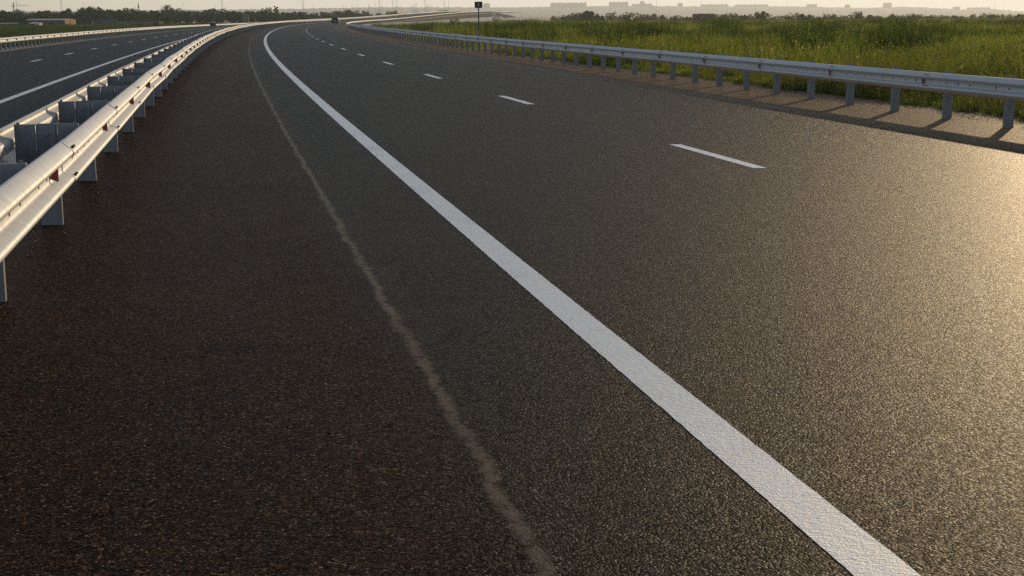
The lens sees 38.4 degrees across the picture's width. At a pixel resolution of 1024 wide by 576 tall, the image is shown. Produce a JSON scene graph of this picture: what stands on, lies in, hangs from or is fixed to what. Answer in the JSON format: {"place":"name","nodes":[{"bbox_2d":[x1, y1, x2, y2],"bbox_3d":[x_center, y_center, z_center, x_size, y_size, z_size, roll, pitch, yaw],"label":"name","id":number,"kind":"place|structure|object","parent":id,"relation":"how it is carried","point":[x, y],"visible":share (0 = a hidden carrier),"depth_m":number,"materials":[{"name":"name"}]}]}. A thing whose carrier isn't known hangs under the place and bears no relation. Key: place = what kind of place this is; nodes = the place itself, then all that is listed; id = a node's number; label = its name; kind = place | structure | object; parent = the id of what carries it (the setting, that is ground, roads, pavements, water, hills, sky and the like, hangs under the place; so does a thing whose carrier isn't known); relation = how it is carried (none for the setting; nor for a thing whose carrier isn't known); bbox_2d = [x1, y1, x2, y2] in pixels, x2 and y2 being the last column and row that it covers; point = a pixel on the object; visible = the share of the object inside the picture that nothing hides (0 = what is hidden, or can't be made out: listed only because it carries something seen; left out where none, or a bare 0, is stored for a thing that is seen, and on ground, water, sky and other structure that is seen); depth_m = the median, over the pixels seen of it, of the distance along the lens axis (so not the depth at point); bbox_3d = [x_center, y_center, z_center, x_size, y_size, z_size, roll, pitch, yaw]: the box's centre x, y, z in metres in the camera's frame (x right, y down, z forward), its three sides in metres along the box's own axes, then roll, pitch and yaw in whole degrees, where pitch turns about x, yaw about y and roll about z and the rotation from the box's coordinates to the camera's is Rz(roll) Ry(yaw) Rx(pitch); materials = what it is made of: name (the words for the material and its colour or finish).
{"place":"outdoors","nodes":[
{"label":"outdoors","id":0,"kind":"place"},
{"bbox_2d":[0,12,449,51],"bbox_3d":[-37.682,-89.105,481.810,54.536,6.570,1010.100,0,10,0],"label":"verge","id":1,"kind":"structure","parent":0,"point":[24,47],"depth_m":109.27,"materials":[{"name":"green plant"}]},
{"bbox_2d":[0,11,467,49],"bbox_3d":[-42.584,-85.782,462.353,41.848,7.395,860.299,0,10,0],"label":"guardrail","id":2,"kind":"object","parent":1,"relation":"on","point":[9,40],"visible":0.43,"depth_m":130.41,"materials":[{"name":"silver metal"}]},
{"bbox_2d":[0,12,497,164],"bbox_3d":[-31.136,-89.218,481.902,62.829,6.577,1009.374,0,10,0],"label":"road","id":3,"kind":"structure","parent":0,"point":[20,72],"depth_m":51.95,"materials":[{"name":"grey asphalt"}]},
{"bbox_2d":[0,39,183,102],"bbox_3d":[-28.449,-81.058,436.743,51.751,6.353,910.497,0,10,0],"label":"edge line","id":4,"kind":"object","parent":3,"relation":"on","point":[26,92],"visible":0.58,"depth_m":38.33,"materials":[{"name":"paint"}]},
{"bbox_2d":[364,18,493,25],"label":"concrete bank","id":5,"kind":"structure","parent":0,"point":[397,23],"depth_m":468.57,"materials":[{"name":"grey concrete"}]},
{"bbox_2d":[362,12,496,24],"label":"gravel bank","id":6,"kind":"structure","parent":0,"point":[439,17],"depth_m":583.09,"materials":[{"name":"grey gravel"}]},
{"bbox_2d":[391,13,510,22],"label":"grass bank","id":7,"kind":"structure","parent":0,"point":[458,17],"depth_m":605.35,"materials":[{"name":"green plant"}]},
{"bbox_2d":[454,17,493,21],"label":"embankment concrete","id":8,"kind":"object","parent":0,"point":[484,19],"visible":0.62,"depth_m":601.82,"materials":[{"name":"grey concrete"}]},
{"bbox_2d":[492,13,503,20],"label":"concrete chute","id":9,"kind":"object","parent":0,"point":[495,16],"visible":0.79,"depth_m":686.46,"materials":[{"name":"grey concrete"}]},
{"bbox_2d":[0,12,1023,575],"bbox_3d":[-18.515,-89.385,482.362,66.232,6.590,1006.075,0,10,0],"label":"road","id":10,"kind":"structure","parent":0,"point":[262,312],"depth_m":7.36,"materials":[{"name":"grey asphalt"}]},
{"bbox_2d":[0,11,471,301],"bbox_3d":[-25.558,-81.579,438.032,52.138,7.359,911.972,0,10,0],"label":"median barrier","id":11,"kind":"object","parent":10,"relation":"on","point":[67,139],"visible":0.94,"depth_m":10.99,"materials":[{"name":"silver metal"}]},
{"bbox_2d":[331,17,339,22],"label":"car","id":12,"kind":"object","parent":10,"relation":"on","point":[335,20],"visible":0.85,"depth_m":366.02,"materials":[{"name":"paint"}]},
{"bbox_2d":[0,56,1019,307],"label":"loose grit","id":13,"kind":"object","parent":10,"relation":"on","point":[592,78],"visible":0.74,"depth_m":28.87,"materials":[{"name":"grey gravel"}]},
{"bbox_2d":[306,30,765,167],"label":"lane dashes","id":14,"kind":"structure","parent":10,"relation":"on","point":[739,162],"depth_m":17.45,"materials":[{"name":"paint"}]},
{"bbox_2d":[264,13,920,575],"bbox_3d":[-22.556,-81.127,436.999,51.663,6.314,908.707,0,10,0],"label":"edge line","id":15,"kind":"object","parent":10,"relation":"on","point":[852,547],"visible":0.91,"depth_m":5.79,"materials":[{"name":"paint"}]},
{"bbox_2d":[346,11,1023,127],"bbox_3d":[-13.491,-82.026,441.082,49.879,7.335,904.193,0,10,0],"label":"guardrail","id":16,"kind":"object","parent":10,"relation":"on","point":[1009,90],"visible":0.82,"depth_m":31.57,"materials":[{"name":"silver metal"}]},
{"bbox_2d":[0,0,1023,11],"label":"sky","id":17,"kind":"structure","parent":0,"point":[26,5],"materials":[{"name":"grey"}]},
{"bbox_2d":[6,5,1023,22],"bbox_3d":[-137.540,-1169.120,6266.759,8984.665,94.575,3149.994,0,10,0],"label":"hills","id":18,"kind":"structure","parent":0,"point":[672,11],"depth_m":6222.73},
{"bbox_2d":[483,3,489,7],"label":"apartment block","id":19,"kind":"structure","parent":18,"relation":"on","point":[486,5],"depth_m":7296.55,"materials":[{"name":"concrete"}]},
{"bbox_2d":[550,2,586,6],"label":"apartment block","id":20,"kind":"structure","parent":18,"relation":"on","point":[568,4],"depth_m":7267.48,"materials":[{"name":"concrete"}]},
{"bbox_2d":[609,1,627,6],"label":"apartment block","id":21,"kind":"structure","parent":18,"relation":"on","point":[617,4],"depth_m":7316.09,"materials":[{"name":"concrete"}]},
{"bbox_2d":[632,3,651,6],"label":"apartment block","id":22,"kind":"structure","parent":18,"relation":"on","point":[642,4],"depth_m":7346.57,"materials":[{"name":"concrete"}]},
{"bbox_2d":[701,4,727,6],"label":"apartment block","id":23,"kind":"structure","parent":18,"relation":"on","point":[714,5],"depth_m":7327.42,"materials":[{"name":"concrete"}]},
{"bbox_2d":[735,4,767,6],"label":"apartment block","id":24,"kind":"structure","parent":18,"relation":"on","point":[758,5],"depth_m":7337.52,"materials":[{"name":"concrete"}]},
{"bbox_2d":[806,4,816,7],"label":"apartment block","id":25,"kind":"structure","parent":18,"relation":"on","point":[811,5],"depth_m":7308.81,"materials":[{"name":"concrete"}]},
{"bbox_2d":[883,2,891,7],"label":"apartment block","id":26,"kind":"structure","parent":18,"relation":"on","point":[887,5],"depth_m":7308.85,"materials":[{"name":"concrete"}]},
{"bbox_2d":[504,17,538,19],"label":"concrete bank","id":27,"kind":"structure","parent":0,"point":[520,18],"depth_m":750.67,"materials":[{"name":"grey concrete"}]},
{"bbox_3d":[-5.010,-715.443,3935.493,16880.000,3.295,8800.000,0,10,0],"label":"ground","id":28,"kind":"structure","parent":0,"visible":0},
{"bbox_2d":[0,15,4,22],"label":"tree","id":29,"kind":"object","parent":28,"relation":"on","point":[2,18],"visible":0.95,"depth_m":582.70,"materials":[{"name":"green plant"}]},
{"bbox_2d":[2,14,11,22],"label":"tree","id":30,"kind":"object","parent":28,"relation":"on","point":[7,17],"visible":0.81,"depth_m":600.62,"materials":[{"name":"green plant"}]},
{"bbox_2d":[0,23,19,25],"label":"shed","id":31,"kind":"structure","parent":28,"relation":"on","point":[9,24],"depth_m":503.42,"materials":[{"name":"grey metal"}]},
{"bbox_2d":[9,18,16,22],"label":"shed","id":32,"kind":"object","parent":28,"relation":"on","point":[13,20],"visible":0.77,"depth_m":584.87,"materials":[{"name":"grey"}]},
{"bbox_2d":[14,12,28,21],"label":"tree","id":33,"kind":"object","parent":28,"relation":"on","point":[20,16],"visible":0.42,"depth_m":597.18,"materials":[{"name":"green plant"}]},
{"bbox_2d":[16,17,27,25],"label":"tree","id":34,"kind":"object","parent":28,"relation":"on","point":[21,21],"visible":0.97,"depth_m":491.39,"materials":[{"name":"green plant"}]},
{"bbox_2d":[33,12,50,20],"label":"tree","id":35,"kind":"object","parent":28,"relation":"on","point":[45,15],"visible":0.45,"depth_m":605.62,"materials":[{"name":"green plant"}]},
{"bbox_2d":[25,19,75,24],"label":"brick barn","id":36,"kind":"structure","parent":28,"relation":"on","point":[56,21],"depth_m":531.26,"materials":[{"name":"brick"}]},
{"bbox_2d":[52,10,64,18],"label":"tree","id":37,"kind":"object","parent":28,"relation":"on","point":[58,13],"visible":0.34,"depth_m":638.25,"materials":[{"name":"green plant"}]},
{"bbox_2d":[63,8,72,13],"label":"tree","id":38,"kind":"object","parent":28,"relation":"on","point":[68,10],"visible":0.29,"depth_m":647.15,"materials":[{"name":"green plant"}]},
{"bbox_2d":[75,14,91,24],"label":"tree","id":39,"kind":"object","parent":28,"relation":"on","point":[82,20],"visible":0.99,"depth_m":584.01,"materials":[{"name":"green plant"}]},
{"bbox_2d":[77,8,93,18],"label":"tree","id":40,"kind":"object","parent":28,"relation":"on","point":[86,12],"visible":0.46,"depth_m":601.00,"materials":[{"name":"green plant"}]},
{"bbox_2d":[86,6,104,12],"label":"tree","id":41,"kind":"object","parent":28,"relation":"on","point":[93,8],"visible":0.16,"depth_m":661.07,"materials":[{"name":"green plant"}]},
{"bbox_2d":[76,18,117,24],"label":"blue hangar","id":42,"kind":"structure","parent":28,"relation":"on","point":[103,21],"depth_m":593.07,"materials":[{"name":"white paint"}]},
{"bbox_2d":[91,9,106,16],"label":"tree","id":43,"kind":"object","parent":28,"relation":"on","point":[98,12],"visible":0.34,"depth_m":608.37,"materials":[{"name":"green plant"}]},
{"bbox_2d":[100,13,113,18],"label":"tree","id":44,"kind":"object","parent":28,"relation":"on","point":[103,16],"visible":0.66,"depth_m":599.35,"materials":[{"name":"green plant"}]},
{"bbox_2d":[111,14,125,21],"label":"tree","id":45,"kind":"object","parent":28,"relation":"on","point":[120,17],"visible":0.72,"depth_m":608.54,"materials":[{"name":"green plant"}]},
{"bbox_2d":[113,9,131,21],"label":"tree","id":46,"kind":"object","parent":28,"relation":"on","point":[125,12],"visible":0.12,"depth_m":646.69,"materials":[{"name":"green plant"}]},
{"bbox_2d":[122,7,138,21],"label":"tree","id":47,"kind":"object","parent":28,"relation":"on","point":[133,10],"visible":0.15,"depth_m":660.00,"materials":[{"name":"green plant"}]},
{"bbox_2d":[124,12,137,21],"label":"tree","id":48,"kind":"object","parent":28,"relation":"on","point":[127,14],"visible":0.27,"depth_m":614.35,"materials":[{"name":"green plant"}]},
{"bbox_2d":[116,21,158,23],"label":"panel fence","id":49,"kind":"object","parent":28,"relation":"on","point":[142,22],"visible":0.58,"depth_m":572.93,"materials":[{"name":"grey concrete"}]},
{"bbox_2d":[135,12,145,20],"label":"tree","id":50,"kind":"object","parent":28,"relation":"on","point":[142,17],"visible":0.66,"depth_m":592.34,"materials":[{"name":"green plant"}]},
{"bbox_2d":[145,15,153,20],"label":"tree","id":51,"kind":"object","parent":28,"relation":"on","point":[149,18],"visible":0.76,"depth_m":598.54,"materials":[{"name":"green plant"}]},
{"bbox_2d":[160,5,171,11],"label":"tree","id":52,"kind":"object","parent":28,"relation":"on","point":[166,7],"visible":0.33,"depth_m":745.17,"materials":[{"name":"green plant"}]},
{"bbox_2d":[160,13,173,22],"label":"tree","id":53,"kind":"object","parent":28,"relation":"on","point":[163,15],"visible":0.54,"depth_m":629.87,"materials":[{"name":"green plant"}]},
{"bbox_2d":[163,16,170,23],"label":"tree","id":54,"kind":"object","parent":28,"relation":"on","point":[166,20],"visible":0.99,"depth_m":583.68,"materials":[{"name":"green plant"}]},
{"bbox_2d":[161,10,173,23],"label":"tree","id":55,"kind":"object","parent":28,"relation":"on","point":[168,11],"visible":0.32,"depth_m":667.36,"materials":[{"name":"green plant"}]},
{"bbox_2d":[171,16,181,23],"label":"tree","id":56,"kind":"object","parent":28,"relation":"on","point":[177,19],"visible":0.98,"depth_m":593.43,"materials":[{"name":"green plant"}]},
{"bbox_2d":[171,8,183,12],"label":"tree","id":57,"kind":"object","parent":28,"relation":"on","point":[176,10],"visible":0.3,"depth_m":745.86,"materials":[{"name":"green plant"}]},
{"bbox_2d":[175,13,186,23],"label":"tree","id":58,"kind":"object","parent":28,"relation":"on","point":[181,15],"visible":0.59,"depth_m":617.76,"materials":[{"name":"green plant"}]},
{"bbox_2d":[0,17,376,47],"bbox_3d":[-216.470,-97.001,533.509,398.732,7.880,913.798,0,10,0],"label":"field grass","id":59,"kind":"structure","parent":28,"relation":"on","point":[13,30],"depth_m":342.00,"materials":[{"name":"green plant"}]},
{"bbox_2d":[184,15,192,23],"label":"tree","id":60,"kind":"object","parent":28,"relation":"on","point":[189,19],"visible":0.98,"depth_m":619.26,"materials":[{"name":"green plant"}]},
{"bbox_2d":[194,14,206,23],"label":"tree","id":61,"kind":"object","parent":28,"relation":"on","point":[200,17],"visible":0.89,"depth_m":606.83,"materials":[{"name":"green plant"}]},
{"bbox_2d":[201,9,211,22],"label":"tree","id":62,"kind":"object","parent":28,"relation":"on","point":[204,12],"visible":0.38,"depth_m":678.70,"materials":[{"name":"green plant"}]},
{"bbox_2d":[204,14,213,22],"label":"tree","id":63,"kind":"object","parent":28,"relation":"on","point":[207,16],"visible":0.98,"depth_m":608.75,"materials":[{"name":"green plant"}]},
{"bbox_2d":[210,8,225,22],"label":"tree","id":64,"kind":"object","parent":28,"relation":"on","point":[218,11],"visible":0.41,"depth_m":687.40,"materials":[{"name":"green plant"}]},
{"bbox_2d":[214,15,225,22],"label":"tree","id":65,"kind":"object","parent":28,"relation":"on","point":[219,19],"visible":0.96,"depth_m":618.53,"materials":[{"name":"green plant"}]},
{"bbox_2d":[226,14,234,22],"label":"tree","id":66,"kind":"object","parent":28,"relation":"on","point":[231,18],"visible":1,"depth_m":597.74,"materials":[{"name":"green plant"}]},
{"bbox_2d":[222,11,238,22],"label":"tree","id":67,"kind":"object","parent":28,"relation":"on","point":[230,12],"visible":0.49,"depth_m":631.86,"materials":[{"name":"green plant"}]},
{"bbox_2d":[233,12,247,21],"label":"tree","id":68,"kind":"object","parent":28,"relation":"on","point":[237,13],"visible":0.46,"depth_m":626.42,"materials":[{"name":"green plant"}]},
{"bbox_2d":[236,14,246,22],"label":"tree","id":69,"kind":"object","parent":28,"relation":"on","point":[239,19],"visible":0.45,"depth_m":616.76,"materials":[{"name":"green plant"}]},
{"bbox_2d":[242,14,248,20],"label":"farm house","id":70,"kind":"structure","parent":28,"relation":"on","point":[245,17],"depth_m":589.97,"materials":[{"name":"grey"}]},
{"bbox_2d":[249,16,255,22],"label":"tree","id":71,"kind":"object","parent":28,"relation":"on","point":[251,19],"visible":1,"depth_m":613.95,"materials":[{"name":"green plant"}]},
{"bbox_2d":[253,11,263,21],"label":"tree","id":72,"kind":"object","parent":28,"relation":"on","point":[256,15],"visible":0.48,"depth_m":633.46,"materials":[{"name":"green plant"}]},
{"bbox_2d":[257,15,266,21],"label":"tree","id":73,"kind":"object","parent":28,"relation":"on","point":[263,19],"visible":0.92,"depth_m":621.40,"materials":[{"name":"green plant"}]},
{"bbox_2d":[261,12,273,21],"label":"tree","id":74,"kind":"object","parent":28,"relation":"on","point":[270,17],"visible":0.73,"depth_m":629.75,"materials":[{"name":"green plant"}]},
{"bbox_2d":[280,12,289,20],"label":"tree","id":75,"kind":"object","parent":28,"relation":"on","point":[284,14],"visible":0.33,"depth_m":714.15,"materials":[{"name":"green plant"}]},
{"bbox_2d":[281,16,288,20],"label":"tree","id":76,"kind":"object","parent":28,"relation":"on","point":[285,18],"visible":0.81,"depth_m":658.36,"materials":[{"name":"green plant"}]},
{"bbox_2d":[289,16,299,19],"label":"tree","id":77,"kind":"object","parent":28,"relation":"on","point":[294,17],"visible":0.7,"depth_m":646.25,"materials":[{"name":"green plant"}]},
{"bbox_2d":[297,11,310,18],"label":"tree","id":78,"kind":"object","parent":28,"relation":"on","point":[304,14],"visible":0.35,"depth_m":722.41,"materials":[{"name":"green plant"}]},
{"bbox_2d":[318,11,328,18],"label":"tree","id":79,"kind":"object","parent":28,"relation":"on","point":[323,14],"visible":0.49,"depth_m":789.50,"materials":[{"name":"green plant"}]},
{"bbox_2d":[329,10,341,16],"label":"tree","id":80,"kind":"object","parent":28,"relation":"on","point":[335,13],"visible":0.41,"depth_m":811.27,"materials":[{"name":"green plant"}]},
{"bbox_2d":[338,11,351,17],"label":"tree","id":81,"kind":"object","parent":28,"relation":"on","point":[346,13],"visible":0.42,"depth_m":770.38,"materials":[{"name":"green plant"}]},
{"bbox_2d":[475,2,482,35],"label":"road sign","id":82,"kind":"object","parent":28,"relation":"on","point":[478,5],"visible":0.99,"depth_m":76.59,"materials":[{"name":"metal"}]},
{"bbox_2d":[560,14,573,20],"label":"bush","id":83,"kind":"object","parent":28,"relation":"on","point":[567,17],"visible":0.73,"depth_m":572.90,"materials":[{"name":"green plant"}]},
{"bbox_2d":[567,12,579,19],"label":"bush","id":84,"kind":"object","parent":28,"relation":"on","point":[575,17],"visible":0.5,"depth_m":586.57,"materials":[{"name":"green plant"}]},
{"bbox_2d":[579,10,596,20],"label":"bush","id":85,"kind":"object","parent":28,"relation":"on","point":[588,15],"visible":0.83,"depth_m":527.48,"materials":[{"name":"green plant"}]},
{"bbox_2d":[596,15,604,21],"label":"bush","id":86,"kind":"object","parent":28,"relation":"on","point":[600,18],"visible":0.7,"depth_m":575.52,"materials":[{"name":"green plant"}]},
{"bbox_2d":[605,12,616,20],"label":"bush","id":87,"kind":"object","parent":28,"relation":"on","point":[610,17],"visible":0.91,"depth_m":608.66,"materials":[{"name":"green plant"}]},
{"bbox_2d":[621,12,642,21],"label":"bush","id":88,"kind":"object","parent":28,"relation":"on","point":[627,17],"visible":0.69,"depth_m":527.77,"materials":[{"name":"green plant"}]},
{"bbox_2d":[649,13,657,20],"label":"bush","id":89,"kind":"object","parent":28,"relation":"on","point":[654,17],"visible":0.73,"depth_m":571.50,"materials":[{"name":"green plant"}]},
{"bbox_2d":[672,15,684,20],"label":"bush","id":90,"kind":"object","parent":28,"relation":"on","point":[676,17],"visible":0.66,"depth_m":536.34,"materials":[{"name":"green plant"}]},
{"bbox_2d":[368,15,1023,58],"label":"meadow grass","id":91,"kind":"structure","parent":28,"relation":"on","point":[754,22],"depth_m":126.66,"materials":[{"name":"green plant"}]},
{"bbox_2d":[369,15,1023,78],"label":"reed clumps","id":92,"kind":"object","parent":28,"relation":"on","point":[807,55],"visible":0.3,"depth_m":49.71,"materials":[{"name":"green plant"}]},
{"bbox_2d":[692,14,714,20],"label":"brick shed","id":93,"kind":"structure","parent":28,"relation":"on","point":[704,16],"depth_m":511.58,"materials":[{"name":"brick"}]},
{"bbox_2d":[395,14,1021,54],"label":"weed thickets","id":94,"kind":"object","parent":28,"relation":"on","point":[910,37],"visible":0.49,"depth_m":72.33,"materials":[{"name":"green plant"}]},
{"bbox_2d":[495,27,1023,120],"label":"meadow grass","id":95,"kind":"structure","parent":28,"relation":"on","point":[976,104],"depth_m":35.60,"materials":[{"name":"green plant"}]},
{"bbox_2d":[754,11,768,19],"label":"bush","id":96,"kind":"object","parent":28,"relation":"on","point":[762,14],"visible":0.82,"depth_m":534.13,"materials":[{"name":"green plant"}]},
{"bbox_2d":[785,12,798,19],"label":"bush","id":97,"kind":"object","parent":28,"relation":"on","point":[791,17],"visible":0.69,"depth_m":526.56,"materials":[{"name":"green plant"}]},
{"bbox_2d":[796,14,807,19],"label":"bush","id":98,"kind":"object","parent":28,"relation":"on","point":[801,15],"visible":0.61,"depth_m":520.88,"materials":[{"name":"green plant"}]},
{"bbox_2d":[847,11,862,18],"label":"bush","id":99,"kind":"object","parent":28,"relation":"on","point":[858,14],"visible":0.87,"depth_m":559.53,"materials":[{"name":"green plant"}]}
]}

